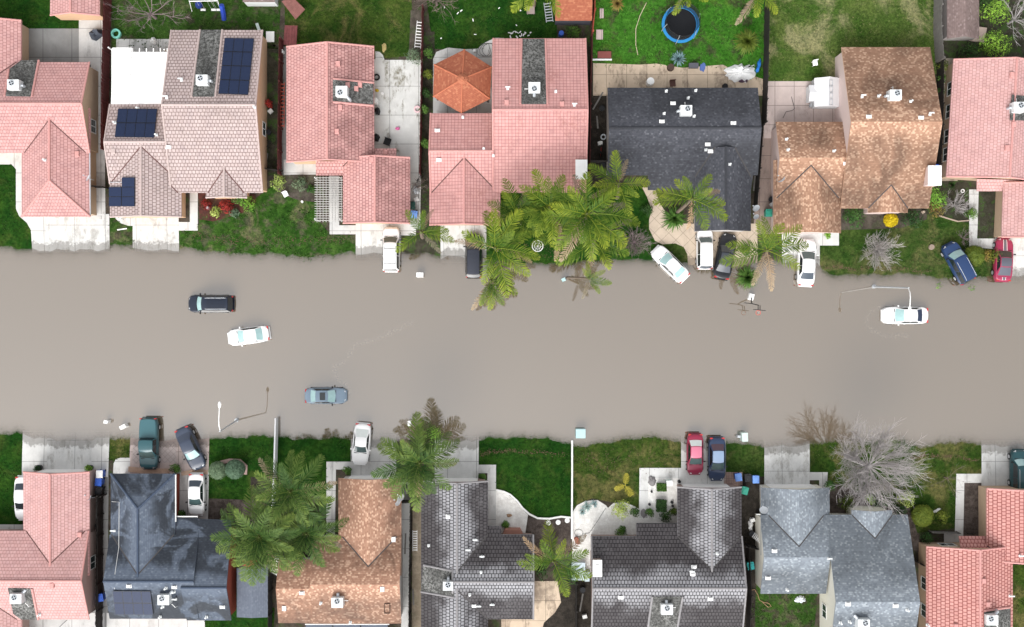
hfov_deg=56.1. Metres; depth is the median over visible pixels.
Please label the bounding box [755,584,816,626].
lawn
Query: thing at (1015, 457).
car
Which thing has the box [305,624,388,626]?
patio cover
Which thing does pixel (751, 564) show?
wheelie bin
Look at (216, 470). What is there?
clipped shrub
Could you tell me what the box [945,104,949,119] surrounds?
window
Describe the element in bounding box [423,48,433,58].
shrub
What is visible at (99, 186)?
fence
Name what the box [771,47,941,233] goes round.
tan house
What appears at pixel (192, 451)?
car
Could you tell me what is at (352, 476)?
garage door
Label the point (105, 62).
fence
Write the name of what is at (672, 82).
garden chair
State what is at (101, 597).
wheelie bin
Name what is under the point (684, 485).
garage door
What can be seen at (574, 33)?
shrub
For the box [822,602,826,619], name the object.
window
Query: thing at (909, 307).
street lamp
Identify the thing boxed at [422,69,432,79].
shrub
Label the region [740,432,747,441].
utility box
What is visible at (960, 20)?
shed
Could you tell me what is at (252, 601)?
shed
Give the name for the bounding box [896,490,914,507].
shrub
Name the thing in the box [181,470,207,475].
garden edging
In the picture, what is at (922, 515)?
clipped shrub
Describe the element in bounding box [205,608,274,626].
lawn
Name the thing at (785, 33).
lawn
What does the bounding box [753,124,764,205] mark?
fence
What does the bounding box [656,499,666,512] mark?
hedge
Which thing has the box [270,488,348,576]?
palm tree
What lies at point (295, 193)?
garden bed
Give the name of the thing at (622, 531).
shrub
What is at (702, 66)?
towel
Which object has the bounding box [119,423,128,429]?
utility box
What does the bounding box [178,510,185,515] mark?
shrub
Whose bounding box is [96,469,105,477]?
wheelie bin
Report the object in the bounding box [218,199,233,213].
shrub
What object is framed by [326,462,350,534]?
path
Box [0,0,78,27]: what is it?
lawn
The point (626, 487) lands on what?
shrub
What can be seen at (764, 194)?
path
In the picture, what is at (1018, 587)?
lawn
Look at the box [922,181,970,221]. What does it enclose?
garden bed
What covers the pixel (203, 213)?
garden bed
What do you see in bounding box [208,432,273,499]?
lawn
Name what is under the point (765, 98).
fence
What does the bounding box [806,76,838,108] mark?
playhouse
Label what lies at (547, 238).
palm tree
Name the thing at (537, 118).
pink house
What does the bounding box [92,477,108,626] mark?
path
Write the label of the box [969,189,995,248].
path
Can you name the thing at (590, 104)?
fence
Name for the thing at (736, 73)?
tarp
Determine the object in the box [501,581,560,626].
patio
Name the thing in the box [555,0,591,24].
shed
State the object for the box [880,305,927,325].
car
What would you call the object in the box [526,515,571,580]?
garden bed
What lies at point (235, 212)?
shrub
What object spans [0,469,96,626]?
pink house
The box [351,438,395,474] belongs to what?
driveway
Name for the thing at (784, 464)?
driveway
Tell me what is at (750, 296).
basketball hoop
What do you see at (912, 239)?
lawn
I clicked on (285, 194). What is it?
garden chair
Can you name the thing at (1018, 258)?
driveway
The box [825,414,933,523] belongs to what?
bare tree
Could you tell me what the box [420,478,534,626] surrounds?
grey tiled house
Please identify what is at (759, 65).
pool toy
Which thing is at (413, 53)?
shrub
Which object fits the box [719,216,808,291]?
palm tree
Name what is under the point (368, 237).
driveway
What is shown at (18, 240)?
lawn
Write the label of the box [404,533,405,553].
plank
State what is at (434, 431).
shrub
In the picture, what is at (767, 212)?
wheelie bin
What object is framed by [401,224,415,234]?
path
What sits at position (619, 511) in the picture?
shrub
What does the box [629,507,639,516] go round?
shrub
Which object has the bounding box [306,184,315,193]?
shrub
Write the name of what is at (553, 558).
palm tree
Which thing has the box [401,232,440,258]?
lawn
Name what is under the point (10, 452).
lawn
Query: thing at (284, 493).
palm tree
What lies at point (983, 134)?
pink house
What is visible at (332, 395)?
car
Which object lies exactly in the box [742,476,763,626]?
garden bed
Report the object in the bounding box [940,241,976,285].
car
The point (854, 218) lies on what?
shrub
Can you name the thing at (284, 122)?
path
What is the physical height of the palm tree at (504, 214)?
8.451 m
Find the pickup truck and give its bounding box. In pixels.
[137,417,160,469]
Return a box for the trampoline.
[662,2,700,43]
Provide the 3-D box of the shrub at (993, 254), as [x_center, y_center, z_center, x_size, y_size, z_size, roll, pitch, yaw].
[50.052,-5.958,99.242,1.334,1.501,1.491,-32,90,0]
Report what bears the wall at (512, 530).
on the ground at (326, 226)
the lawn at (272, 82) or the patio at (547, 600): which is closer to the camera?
the patio at (547, 600)
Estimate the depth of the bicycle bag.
99.24 m
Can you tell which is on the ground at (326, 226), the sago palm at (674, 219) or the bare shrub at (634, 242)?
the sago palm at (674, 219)
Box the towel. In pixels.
[700,63,705,71]
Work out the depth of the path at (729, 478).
99.80 m
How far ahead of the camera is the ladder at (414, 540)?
99.67 m
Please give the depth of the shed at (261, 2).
98.73 m
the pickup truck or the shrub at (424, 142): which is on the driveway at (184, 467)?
the pickup truck
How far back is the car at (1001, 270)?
98.97 m
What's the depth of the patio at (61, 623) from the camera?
99.67 m
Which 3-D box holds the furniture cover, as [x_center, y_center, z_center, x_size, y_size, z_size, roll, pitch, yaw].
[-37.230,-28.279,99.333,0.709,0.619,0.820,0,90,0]
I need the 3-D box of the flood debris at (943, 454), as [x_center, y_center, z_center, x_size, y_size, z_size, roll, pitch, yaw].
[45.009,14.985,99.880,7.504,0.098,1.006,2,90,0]
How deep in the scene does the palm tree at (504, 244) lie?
91.39 m
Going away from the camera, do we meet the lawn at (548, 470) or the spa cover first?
the spa cover
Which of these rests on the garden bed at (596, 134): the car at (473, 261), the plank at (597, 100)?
the plank at (597, 100)
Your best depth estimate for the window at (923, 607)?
98.50 m
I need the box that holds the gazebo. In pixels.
[433,49,491,112]
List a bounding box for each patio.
[29,28,78,61]
[29,613,103,626]
[107,613,204,626]
[116,39,168,94]
[374,51,420,227]
[433,40,491,112]
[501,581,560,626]
[593,63,762,95]
[639,478,680,522]
[764,81,834,137]
[944,533,973,541]
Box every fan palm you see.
[609,0,623,9]
[731,28,758,55]
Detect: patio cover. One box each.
[108,47,167,103]
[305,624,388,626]
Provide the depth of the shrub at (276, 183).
99.04 m
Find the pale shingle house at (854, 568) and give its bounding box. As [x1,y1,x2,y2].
[755,484,919,626]
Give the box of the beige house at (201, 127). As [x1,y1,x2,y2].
[103,29,266,217]
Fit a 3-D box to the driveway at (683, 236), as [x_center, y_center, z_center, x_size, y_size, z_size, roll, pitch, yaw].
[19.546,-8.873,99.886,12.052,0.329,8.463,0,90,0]
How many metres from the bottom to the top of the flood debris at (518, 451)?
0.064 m
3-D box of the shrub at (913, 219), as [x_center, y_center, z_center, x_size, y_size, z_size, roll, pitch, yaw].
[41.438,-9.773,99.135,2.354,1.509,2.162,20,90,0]
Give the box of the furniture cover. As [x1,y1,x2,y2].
[150,37,156,44]
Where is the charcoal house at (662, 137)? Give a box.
[606,88,761,231]
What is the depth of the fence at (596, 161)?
98.75 m
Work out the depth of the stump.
99.64 m
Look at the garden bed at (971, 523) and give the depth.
99.73 m
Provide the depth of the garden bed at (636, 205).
99.86 m
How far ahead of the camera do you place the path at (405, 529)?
99.69 m
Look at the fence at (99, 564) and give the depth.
98.82 m
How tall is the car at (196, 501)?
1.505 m
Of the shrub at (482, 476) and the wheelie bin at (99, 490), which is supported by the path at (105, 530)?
the wheelie bin at (99, 490)
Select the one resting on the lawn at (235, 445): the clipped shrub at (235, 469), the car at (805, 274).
the clipped shrub at (235, 469)
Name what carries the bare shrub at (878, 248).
on the lawn at (912, 239)
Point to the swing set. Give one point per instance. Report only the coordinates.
(198, 4)
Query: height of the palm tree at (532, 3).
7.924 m
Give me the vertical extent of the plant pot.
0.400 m
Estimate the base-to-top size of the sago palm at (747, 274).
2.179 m
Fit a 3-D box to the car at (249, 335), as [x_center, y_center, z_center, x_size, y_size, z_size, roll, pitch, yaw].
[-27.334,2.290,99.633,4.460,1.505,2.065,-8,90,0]
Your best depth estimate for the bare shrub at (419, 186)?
98.85 m
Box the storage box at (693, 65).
[688,63,698,68]
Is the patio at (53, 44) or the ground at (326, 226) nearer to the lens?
the patio at (53, 44)
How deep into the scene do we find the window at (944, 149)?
98.62 m
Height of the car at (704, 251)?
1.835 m
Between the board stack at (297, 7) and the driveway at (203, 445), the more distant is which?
the driveway at (203, 445)
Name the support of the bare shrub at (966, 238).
on the lawn at (912, 239)
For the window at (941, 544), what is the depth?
98.60 m
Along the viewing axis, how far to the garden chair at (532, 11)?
99.24 m
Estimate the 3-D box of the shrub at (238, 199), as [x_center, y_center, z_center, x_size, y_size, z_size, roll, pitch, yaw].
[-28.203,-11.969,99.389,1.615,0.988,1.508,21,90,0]
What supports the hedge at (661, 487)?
on the patio at (669, 494)
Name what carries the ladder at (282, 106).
attached to the fence at (279, 128)
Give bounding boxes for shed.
[50,0,103,19]
[237,565,269,617]
[243,0,277,5]
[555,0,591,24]
[942,0,978,40]
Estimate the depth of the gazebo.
97.05 m
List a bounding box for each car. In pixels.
[12,475,22,519]
[174,425,206,470]
[185,472,206,515]
[188,293,234,313]
[227,325,271,345]
[305,386,347,405]
[350,422,371,464]
[380,227,400,271]
[463,234,482,277]
[650,245,689,283]
[685,433,705,474]
[695,231,714,269]
[707,436,727,480]
[712,233,737,280]
[795,239,818,286]
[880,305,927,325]
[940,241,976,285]
[991,237,1015,281]
[1007,449,1023,488]
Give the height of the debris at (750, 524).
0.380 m
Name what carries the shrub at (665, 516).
on the patio at (669, 494)
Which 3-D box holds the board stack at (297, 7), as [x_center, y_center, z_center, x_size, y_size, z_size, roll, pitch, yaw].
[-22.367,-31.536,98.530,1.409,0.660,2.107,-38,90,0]
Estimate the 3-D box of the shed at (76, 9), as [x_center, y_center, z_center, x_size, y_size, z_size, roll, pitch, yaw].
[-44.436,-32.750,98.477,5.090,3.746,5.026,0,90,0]
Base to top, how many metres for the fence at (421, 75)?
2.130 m
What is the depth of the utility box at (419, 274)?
99.15 m
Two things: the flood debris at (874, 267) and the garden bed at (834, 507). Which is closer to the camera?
the garden bed at (834, 507)
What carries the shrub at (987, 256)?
on the lawn at (912, 239)
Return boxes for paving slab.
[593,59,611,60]
[596,30,602,39]
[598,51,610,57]
[600,8,603,17]
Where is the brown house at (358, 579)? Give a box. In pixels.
[276,475,403,624]
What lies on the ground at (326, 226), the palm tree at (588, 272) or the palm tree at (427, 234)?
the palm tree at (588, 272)
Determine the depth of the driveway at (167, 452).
99.91 m
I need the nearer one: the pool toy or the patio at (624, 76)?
the pool toy
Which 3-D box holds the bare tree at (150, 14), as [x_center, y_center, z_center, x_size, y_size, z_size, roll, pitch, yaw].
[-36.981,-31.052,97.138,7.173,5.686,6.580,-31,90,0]
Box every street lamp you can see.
[218,401,238,431]
[872,285,911,312]
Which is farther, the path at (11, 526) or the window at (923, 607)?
the path at (11, 526)
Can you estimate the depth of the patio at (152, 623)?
99.67 m
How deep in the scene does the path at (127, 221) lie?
99.85 m
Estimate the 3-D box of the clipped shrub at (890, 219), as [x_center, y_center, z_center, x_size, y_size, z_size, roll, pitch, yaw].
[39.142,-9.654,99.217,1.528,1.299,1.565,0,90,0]
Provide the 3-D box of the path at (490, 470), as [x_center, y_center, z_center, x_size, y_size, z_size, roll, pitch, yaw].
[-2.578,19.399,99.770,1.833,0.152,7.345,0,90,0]
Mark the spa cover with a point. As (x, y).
(582, 564)
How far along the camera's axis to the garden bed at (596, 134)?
99.69 m
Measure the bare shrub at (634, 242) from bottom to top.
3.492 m
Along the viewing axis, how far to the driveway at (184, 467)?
99.87 m
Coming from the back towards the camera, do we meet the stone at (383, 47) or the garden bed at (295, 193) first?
the garden bed at (295, 193)
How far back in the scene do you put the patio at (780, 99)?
99.67 m
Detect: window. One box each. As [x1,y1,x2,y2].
[90,554,95,570]
[91,119,95,133]
[262,121,265,136]
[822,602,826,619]
[921,575,925,590]
[921,602,925,617]
[937,543,956,545]
[942,147,946,161]
[944,129,947,143]
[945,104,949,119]
[947,81,951,96]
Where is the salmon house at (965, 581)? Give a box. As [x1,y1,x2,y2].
[918,486,1023,626]
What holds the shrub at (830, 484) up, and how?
on the garden bed at (834, 507)
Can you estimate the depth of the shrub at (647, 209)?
99.16 m
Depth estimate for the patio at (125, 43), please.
99.67 m
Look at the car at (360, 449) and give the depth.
99.02 m
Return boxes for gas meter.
[374,98,378,104]
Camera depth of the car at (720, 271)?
98.94 m
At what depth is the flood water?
100.00 m
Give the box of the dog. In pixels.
[411,185,419,194]
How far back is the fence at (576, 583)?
98.34 m
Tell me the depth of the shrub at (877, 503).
99.06 m
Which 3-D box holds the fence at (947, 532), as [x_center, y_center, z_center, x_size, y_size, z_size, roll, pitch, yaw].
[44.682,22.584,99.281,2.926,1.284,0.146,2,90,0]
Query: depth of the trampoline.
99.17 m
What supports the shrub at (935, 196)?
on the garden bed at (945, 187)
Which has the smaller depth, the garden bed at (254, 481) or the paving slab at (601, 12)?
the paving slab at (601, 12)
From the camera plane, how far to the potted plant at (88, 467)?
99.31 m
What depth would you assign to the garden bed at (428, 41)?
99.68 m
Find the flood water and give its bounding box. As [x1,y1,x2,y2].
[0,245,1023,447]
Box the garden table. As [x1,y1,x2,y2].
[532,240,542,251]
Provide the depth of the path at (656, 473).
99.79 m
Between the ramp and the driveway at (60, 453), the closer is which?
the ramp
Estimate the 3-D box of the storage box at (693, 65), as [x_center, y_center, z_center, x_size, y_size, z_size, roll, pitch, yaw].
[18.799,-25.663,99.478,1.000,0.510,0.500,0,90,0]
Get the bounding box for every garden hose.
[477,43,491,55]
[635,4,645,54]
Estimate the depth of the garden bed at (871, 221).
99.76 m
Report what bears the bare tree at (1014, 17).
on the garden bed at (951, 49)
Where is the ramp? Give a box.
[969,27,986,42]
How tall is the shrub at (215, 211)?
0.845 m
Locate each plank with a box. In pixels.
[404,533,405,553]
[579,593,583,611]
[593,92,603,109]
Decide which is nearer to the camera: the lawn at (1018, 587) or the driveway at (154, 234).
the lawn at (1018, 587)
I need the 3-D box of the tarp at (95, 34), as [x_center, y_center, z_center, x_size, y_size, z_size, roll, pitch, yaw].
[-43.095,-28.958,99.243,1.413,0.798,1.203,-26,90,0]
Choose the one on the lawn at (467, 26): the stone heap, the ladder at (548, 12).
the ladder at (548, 12)
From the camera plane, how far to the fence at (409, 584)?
98.33 m
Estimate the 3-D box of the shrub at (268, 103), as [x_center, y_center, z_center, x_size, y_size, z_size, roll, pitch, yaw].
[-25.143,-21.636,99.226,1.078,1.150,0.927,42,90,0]
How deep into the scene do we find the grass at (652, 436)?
99.75 m
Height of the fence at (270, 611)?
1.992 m
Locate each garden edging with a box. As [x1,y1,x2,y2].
[128,466,169,473]
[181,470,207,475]
[221,459,247,474]
[496,489,570,519]
[939,215,969,221]
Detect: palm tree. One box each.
[210,485,303,585]
[251,449,337,530]
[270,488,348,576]
[370,411,459,511]
[395,209,453,253]
[454,208,539,297]
[471,255,517,309]
[483,178,553,243]
[510,0,561,17]
[513,169,582,246]
[516,519,592,596]
[531,211,585,260]
[539,171,639,261]
[553,199,631,274]
[566,261,611,298]
[587,150,650,215]
[652,173,728,230]
[672,0,708,15]
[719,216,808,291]
[735,0,777,24]
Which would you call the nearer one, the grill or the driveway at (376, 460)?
the grill
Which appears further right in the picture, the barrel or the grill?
the barrel
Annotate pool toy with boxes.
[756,58,760,72]
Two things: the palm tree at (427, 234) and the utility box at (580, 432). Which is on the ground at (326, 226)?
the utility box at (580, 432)
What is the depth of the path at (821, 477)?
99.81 m
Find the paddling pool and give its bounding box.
[111,29,121,38]
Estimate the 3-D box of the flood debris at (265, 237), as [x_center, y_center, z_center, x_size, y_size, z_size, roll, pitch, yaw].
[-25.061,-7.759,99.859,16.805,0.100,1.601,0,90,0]
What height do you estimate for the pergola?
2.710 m
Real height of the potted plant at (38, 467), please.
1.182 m
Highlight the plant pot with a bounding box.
[667,64,673,70]
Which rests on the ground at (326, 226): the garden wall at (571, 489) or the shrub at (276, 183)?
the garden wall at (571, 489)
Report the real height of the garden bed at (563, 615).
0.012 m
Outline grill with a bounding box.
[374,133,379,141]
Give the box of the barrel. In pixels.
[558,30,563,36]
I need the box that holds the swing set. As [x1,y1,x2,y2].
[189,0,225,20]
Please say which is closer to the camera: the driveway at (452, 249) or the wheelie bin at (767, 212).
the wheelie bin at (767, 212)
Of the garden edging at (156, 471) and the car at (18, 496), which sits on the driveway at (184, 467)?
the garden edging at (156, 471)
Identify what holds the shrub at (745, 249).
on the driveway at (683, 236)
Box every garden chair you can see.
[281,190,288,197]
[383,137,390,145]
[527,6,534,14]
[670,79,675,86]
[811,59,818,66]
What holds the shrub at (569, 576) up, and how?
on the garden bed at (535, 527)
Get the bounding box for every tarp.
[89,29,101,40]
[724,63,755,82]
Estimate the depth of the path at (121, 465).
99.83 m
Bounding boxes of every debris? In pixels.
[192,232,351,245]
[481,448,564,456]
[488,240,633,265]
[576,446,670,475]
[748,517,752,530]
[794,595,805,602]
[822,264,931,273]
[912,453,975,460]
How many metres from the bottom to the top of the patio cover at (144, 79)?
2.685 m
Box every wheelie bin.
[94,486,105,494]
[95,477,104,485]
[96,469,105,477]
[98,592,105,601]
[410,201,414,208]
[411,210,417,218]
[733,472,741,481]
[741,485,748,494]
[743,473,751,481]
[745,560,754,569]
[751,474,758,482]
[764,209,771,216]
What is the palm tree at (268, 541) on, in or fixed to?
on the garden bed at (254, 481)
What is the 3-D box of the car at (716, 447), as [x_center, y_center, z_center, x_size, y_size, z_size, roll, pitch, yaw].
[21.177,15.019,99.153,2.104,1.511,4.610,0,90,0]
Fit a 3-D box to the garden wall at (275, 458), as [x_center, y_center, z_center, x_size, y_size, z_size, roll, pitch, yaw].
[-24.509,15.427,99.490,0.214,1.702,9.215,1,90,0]
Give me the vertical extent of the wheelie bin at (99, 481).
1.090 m
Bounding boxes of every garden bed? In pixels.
[198,193,255,220]
[208,498,274,535]
[236,477,325,582]
[267,175,316,201]
[396,437,434,481]
[409,10,421,59]
[421,32,434,228]
[486,186,654,265]
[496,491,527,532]
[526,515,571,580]
[543,576,590,626]
[572,500,638,574]
[587,69,606,185]
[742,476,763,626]
[827,480,918,551]
[841,208,926,229]
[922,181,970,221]
[937,0,1023,62]
[963,483,980,535]
[977,191,995,238]
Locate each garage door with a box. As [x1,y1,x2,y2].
[38,469,84,472]
[348,475,392,478]
[434,478,477,481]
[681,484,729,487]
[766,484,816,487]
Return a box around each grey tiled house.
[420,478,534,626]
[590,484,746,626]
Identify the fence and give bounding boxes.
[91,185,108,188]
[95,493,104,626]
[100,0,111,149]
[267,566,272,626]
[277,37,283,175]
[408,499,412,626]
[419,4,424,175]
[575,581,577,626]
[588,32,593,175]
[588,159,607,162]
[591,0,595,35]
[743,543,758,549]
[746,543,752,626]
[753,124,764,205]
[761,1,770,124]
[928,530,960,533]
[933,0,945,62]
[936,59,945,164]
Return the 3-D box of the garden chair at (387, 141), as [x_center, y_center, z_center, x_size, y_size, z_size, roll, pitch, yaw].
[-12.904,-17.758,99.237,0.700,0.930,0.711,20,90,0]
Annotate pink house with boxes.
[0,18,97,217]
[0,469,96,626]
[286,41,409,223]
[429,38,588,225]
[941,57,1023,237]
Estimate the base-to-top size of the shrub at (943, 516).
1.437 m
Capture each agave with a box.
[580,501,591,510]
[671,50,686,67]
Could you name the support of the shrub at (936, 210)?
on the garden bed at (945, 187)
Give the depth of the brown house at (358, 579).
96.62 m
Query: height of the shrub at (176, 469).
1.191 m
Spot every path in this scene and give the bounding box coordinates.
[0,153,45,251]
[0,524,22,528]
[22,433,109,476]
[79,20,104,218]
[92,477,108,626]
[113,458,129,473]
[115,217,133,225]
[176,471,208,518]
[179,193,197,230]
[282,47,285,174]
[284,160,315,174]
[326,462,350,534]
[330,176,355,233]
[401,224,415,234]
[401,482,410,626]
[412,480,420,626]
[478,465,495,525]
[639,468,681,517]
[724,472,741,486]
[754,130,770,233]
[809,472,827,487]
[819,233,838,244]
[939,58,957,180]
[955,474,981,534]
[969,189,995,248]
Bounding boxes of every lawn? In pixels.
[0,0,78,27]
[0,164,31,251]
[0,430,22,523]
[109,436,129,459]
[110,217,132,247]
[111,0,280,48]
[179,186,355,259]
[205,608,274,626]
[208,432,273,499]
[267,44,278,175]
[276,434,350,495]
[285,0,411,58]
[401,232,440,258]
[427,0,556,48]
[479,435,570,517]
[573,434,680,509]
[583,32,590,68]
[593,0,764,78]
[654,241,687,263]
[726,441,763,475]
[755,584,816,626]
[768,0,936,80]
[810,438,981,532]
[820,214,992,280]
[1013,565,1023,626]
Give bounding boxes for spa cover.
[571,562,589,581]
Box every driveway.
[46,214,109,251]
[47,438,91,468]
[130,436,208,473]
[132,442,175,463]
[133,218,178,251]
[182,442,206,463]
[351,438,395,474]
[356,224,400,255]
[435,439,478,477]
[441,225,485,258]
[642,187,756,266]
[681,441,725,483]
[764,443,809,484]
[782,233,819,265]
[981,444,1023,485]
[995,237,1023,277]
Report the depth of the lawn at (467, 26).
99.68 m
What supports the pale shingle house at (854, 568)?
on the ground at (326, 226)
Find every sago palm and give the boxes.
[660,205,687,231]
[735,265,759,288]
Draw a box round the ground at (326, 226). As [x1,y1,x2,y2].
[22,0,1022,626]
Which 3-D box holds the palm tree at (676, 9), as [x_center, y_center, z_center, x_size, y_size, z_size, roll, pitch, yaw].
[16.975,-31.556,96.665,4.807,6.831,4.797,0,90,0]
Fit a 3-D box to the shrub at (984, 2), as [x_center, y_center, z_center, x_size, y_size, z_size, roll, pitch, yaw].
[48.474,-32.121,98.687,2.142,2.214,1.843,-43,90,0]
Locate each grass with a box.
[0,0,570,626]
[108,0,815,626]
[108,0,1023,609]
[182,199,348,261]
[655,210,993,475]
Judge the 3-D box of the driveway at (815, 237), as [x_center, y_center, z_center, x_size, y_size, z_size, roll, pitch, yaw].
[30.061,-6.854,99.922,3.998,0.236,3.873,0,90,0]
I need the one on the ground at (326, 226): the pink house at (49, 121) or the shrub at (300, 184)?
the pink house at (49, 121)
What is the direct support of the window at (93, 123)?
in the pink house at (49, 121)
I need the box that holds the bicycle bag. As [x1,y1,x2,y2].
[374,107,379,114]
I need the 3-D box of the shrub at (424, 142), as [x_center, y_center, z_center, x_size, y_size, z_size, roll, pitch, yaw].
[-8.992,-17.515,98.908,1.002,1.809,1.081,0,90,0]
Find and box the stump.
[928,244,934,249]
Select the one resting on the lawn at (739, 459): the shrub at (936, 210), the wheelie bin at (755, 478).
the wheelie bin at (755, 478)
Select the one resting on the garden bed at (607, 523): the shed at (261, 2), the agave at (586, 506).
the agave at (586, 506)
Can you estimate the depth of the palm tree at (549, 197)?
91.98 m
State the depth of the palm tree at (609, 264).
91.88 m
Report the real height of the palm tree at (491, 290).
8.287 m
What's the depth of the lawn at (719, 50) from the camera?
99.68 m
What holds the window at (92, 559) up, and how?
in the pink house at (48, 562)
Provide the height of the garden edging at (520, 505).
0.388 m
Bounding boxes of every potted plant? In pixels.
[33,465,42,470]
[84,464,93,470]
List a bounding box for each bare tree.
[102,0,189,32]
[413,0,456,24]
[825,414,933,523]
[936,464,965,497]
[1003,0,1023,45]
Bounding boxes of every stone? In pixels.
[382,43,385,51]
[641,509,646,517]
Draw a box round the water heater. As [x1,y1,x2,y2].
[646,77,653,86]
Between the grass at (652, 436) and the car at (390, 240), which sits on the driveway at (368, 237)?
the car at (390, 240)
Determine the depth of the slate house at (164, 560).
96.56 m
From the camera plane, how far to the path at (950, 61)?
99.67 m
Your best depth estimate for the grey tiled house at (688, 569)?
96.43 m
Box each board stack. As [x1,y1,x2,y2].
[282,0,304,18]
[283,25,297,44]
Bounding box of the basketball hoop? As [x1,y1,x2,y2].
[744,293,765,314]
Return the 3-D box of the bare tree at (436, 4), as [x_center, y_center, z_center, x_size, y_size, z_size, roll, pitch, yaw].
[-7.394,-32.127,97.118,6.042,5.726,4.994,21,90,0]
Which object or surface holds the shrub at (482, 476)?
on the ground at (326, 226)
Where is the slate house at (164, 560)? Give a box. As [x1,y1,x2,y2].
[103,473,235,619]
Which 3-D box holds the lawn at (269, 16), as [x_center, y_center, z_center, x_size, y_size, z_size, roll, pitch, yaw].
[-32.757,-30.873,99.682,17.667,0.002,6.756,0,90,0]
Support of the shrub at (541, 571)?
on the ground at (326, 226)
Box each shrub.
[170,464,181,474]
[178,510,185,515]
[200,199,212,209]
[208,461,225,479]
[209,206,221,217]
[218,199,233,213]
[225,459,245,478]
[229,208,239,217]
[231,198,245,203]
[238,196,256,211]
[264,99,272,107]
[270,174,286,191]
[291,176,306,191]
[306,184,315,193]
[341,466,351,475]
[404,48,423,64]
[413,178,428,191]
[419,104,428,114]
[420,138,428,148]
[421,88,431,97]
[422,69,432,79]
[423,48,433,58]
[426,425,443,444]
[478,473,485,479]
[501,520,509,527]
[534,561,548,581]
[559,566,577,584]
[565,25,581,37]
[611,499,629,519]
[614,473,633,496]
[615,526,626,535]
[616,227,655,256]
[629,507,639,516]
[640,203,652,216]
[644,508,653,516]
[659,512,671,522]
[669,508,676,515]
[737,244,750,255]
[823,480,834,490]
[837,494,853,512]
[841,208,864,228]
[860,230,905,270]
[873,498,888,506]
[883,213,898,226]
[893,503,906,514]
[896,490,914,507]
[900,208,923,228]
[910,504,934,526]
[919,532,933,543]
[927,199,946,217]
[929,186,947,209]
[935,508,950,524]
[936,60,947,71]
[941,189,974,213]
[956,229,972,246]
[958,42,980,57]
[964,207,977,218]
[964,245,985,265]
[979,0,991,10]
[979,0,1010,26]
[979,30,1011,56]
[984,249,991,261]
[989,248,1002,261]
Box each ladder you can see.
[280,82,284,126]
[412,530,416,550]
[414,21,421,48]
[544,2,553,22]
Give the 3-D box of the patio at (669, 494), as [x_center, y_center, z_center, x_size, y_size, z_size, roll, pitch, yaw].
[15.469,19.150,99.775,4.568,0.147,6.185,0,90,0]
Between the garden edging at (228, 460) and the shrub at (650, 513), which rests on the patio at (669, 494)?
the shrub at (650, 513)
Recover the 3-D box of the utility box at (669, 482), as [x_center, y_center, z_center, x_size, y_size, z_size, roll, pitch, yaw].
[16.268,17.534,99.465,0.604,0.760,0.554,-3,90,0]
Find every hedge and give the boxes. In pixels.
[656,483,666,491]
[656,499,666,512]
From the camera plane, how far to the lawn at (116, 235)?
99.93 m
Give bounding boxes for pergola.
[314,176,342,221]
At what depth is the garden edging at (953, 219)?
99.61 m
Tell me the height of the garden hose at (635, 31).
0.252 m
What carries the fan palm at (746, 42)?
on the lawn at (719, 50)
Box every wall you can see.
[271,417,277,507]
[503,527,522,533]
[571,440,572,538]
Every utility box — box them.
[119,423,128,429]
[416,273,423,276]
[575,428,585,437]
[666,479,672,485]
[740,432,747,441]
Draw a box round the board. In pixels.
[266,31,273,41]
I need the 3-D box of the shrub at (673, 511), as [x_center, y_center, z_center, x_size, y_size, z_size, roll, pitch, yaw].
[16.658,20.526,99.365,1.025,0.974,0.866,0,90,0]
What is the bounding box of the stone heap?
[648,476,655,485]
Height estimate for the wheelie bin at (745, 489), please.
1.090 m
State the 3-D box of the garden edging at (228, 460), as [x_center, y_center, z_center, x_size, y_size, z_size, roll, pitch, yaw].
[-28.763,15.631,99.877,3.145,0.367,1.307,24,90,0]

